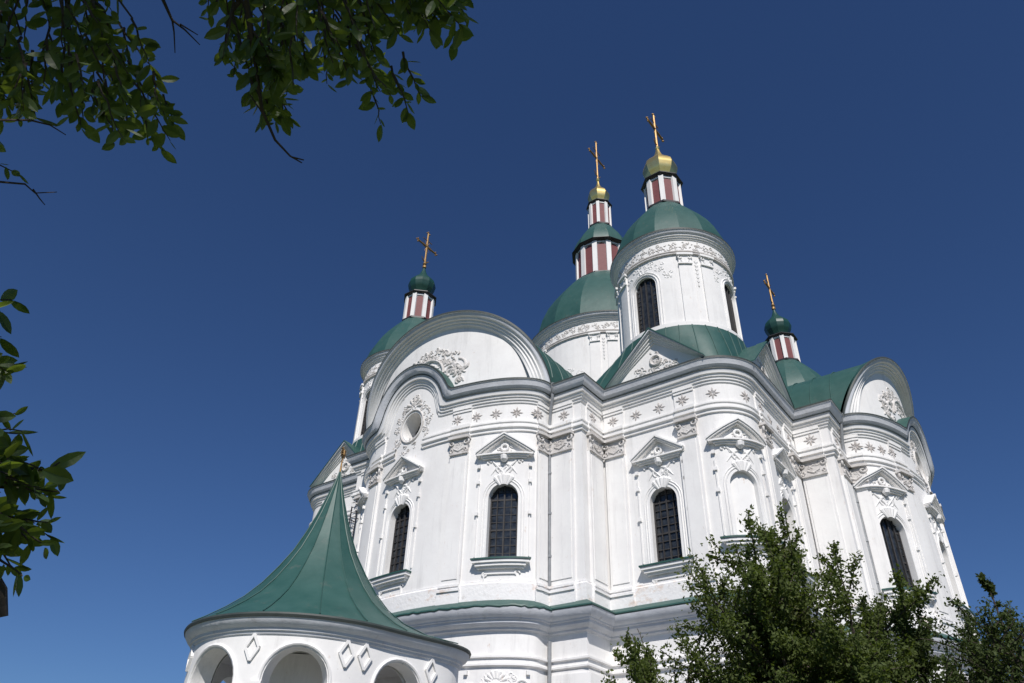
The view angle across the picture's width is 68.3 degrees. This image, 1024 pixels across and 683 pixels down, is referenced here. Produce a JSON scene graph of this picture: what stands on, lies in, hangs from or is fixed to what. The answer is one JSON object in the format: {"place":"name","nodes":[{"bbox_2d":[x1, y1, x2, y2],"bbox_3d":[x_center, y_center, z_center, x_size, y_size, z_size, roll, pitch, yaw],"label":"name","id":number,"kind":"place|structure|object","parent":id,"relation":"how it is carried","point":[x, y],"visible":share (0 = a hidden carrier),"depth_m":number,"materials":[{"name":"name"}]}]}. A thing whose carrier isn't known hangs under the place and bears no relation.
{"place":"outdoors","nodes":[
{"label":"outdoors","id":0,"kind":"place"},
{"bbox_2d":[184,447,470,682],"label":"porch","id":1,"kind":"object","parent":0,"point":[311,608],"visible":1,"depth_m":21.08,"materials":[{"name":"green metal"}]},
{"bbox_2d":[0,0,1023,682],"label":"sky","id":2,"kind":"structure","parent":0,"point":[202,327],"materials":[{"name":"blue"}]},
{"bbox_2d":[307,113,999,682],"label":"church","id":3,"kind":"structure","parent":0,"point":[593,459],"depth_m":36.46,"materials":[{"name":"white paint"}]},
{"bbox_2d":[356,487,367,554],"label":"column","id":4,"kind":"structure","parent":3,"relation":"in","point":[362,490],"depth_m":40.35,"materials":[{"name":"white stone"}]},
{"bbox_2d":[369,456,423,597],"bbox_3d":[-5.503,9.017,36.580,2.785,7.427,0.787,-25,-43,33],"label":"window","id":5,"kind":"structure","parent":3,"relation":"in","point":[396,574],"depth_m":36.75,"materials":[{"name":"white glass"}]},
{"bbox_2d":[393,394,432,455],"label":"window","id":6,"kind":"structure","parent":3,"relation":"in","point":[415,401],"depth_m":39.89,"materials":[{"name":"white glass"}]},
{"bbox_2d":[463,669,529,682],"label":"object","id":7,"kind":"structure","parent":3,"relation":"in","point":[499,677],"depth_m":30.09,"materials":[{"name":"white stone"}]},
{"bbox_2d":[470,432,534,582],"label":"window","id":8,"kind":"structure","parent":3,"relation":"in","point":[502,546],"depth_m":34.36,"materials":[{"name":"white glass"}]},
{"bbox_2d":[629,434,693,584],"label":"window","id":9,"kind":"structure","parent":3,"relation":"in","point":[666,518],"depth_m":33.55,"materials":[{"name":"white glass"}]},
{"bbox_2d":[670,674,699,682],"label":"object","id":10,"kind":"structure","parent":3,"relation":"in","point":[682,677],"depth_m":29.33,"materials":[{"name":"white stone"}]},
{"bbox_2d":[772,447,816,588],"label":"window","id":11,"kind":"structure","parent":3,"relation":"in","point":[783,464],"depth_m":35.09,"materials":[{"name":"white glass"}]},
{"bbox_2d":[853,466,937,611],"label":"window","id":12,"kind":"structure","parent":3,"relation":"in","point":[892,538],"depth_m":36.71,"materials":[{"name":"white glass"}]},
{"bbox_2d":[910,439,928,492],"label":"window","id":13,"kind":"structure","parent":3,"relation":"in","point":[912,444],"depth_m":41.66,"materials":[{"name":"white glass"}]},
{"bbox_2d":[924,494,975,634],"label":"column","id":14,"kind":"structure","parent":3,"relation":"in","point":[931,503],"depth_m":39.14,"materials":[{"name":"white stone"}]},
{"label":"ground","id":15,"kind":"structure","parent":0,"visible":0},
{"bbox_2d":[0,0,478,616],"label":"walnut tree","id":16,"kind":"object","parent":15,"relation":"on","point":[276,70],"visible":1,"depth_m":3.29,"materials":[{"name":"green plant"}]},
{"bbox_2d":[600,501,944,682],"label":"plum tree","id":17,"kind":"object","parent":15,"relation":"on","point":[787,641],"visible":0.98,"depth_m":12.51,"materials":[{"name":"green plant"}]},
{"bbox_2d":[731,590,1023,682],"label":"bushy tree","id":18,"kind":"object","parent":15,"relation":"on","point":[929,666],"visible":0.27,"depth_m":12.82,"materials":[{"name":"green plant"}]},
{"bbox_2d":[911,571,1023,682],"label":"slender tree","id":19,"kind":"object","parent":15,"relation":"on","point":[981,666],"visible":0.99,"depth_m":11.40,"materials":[{"name":"green plant"}]}
]}

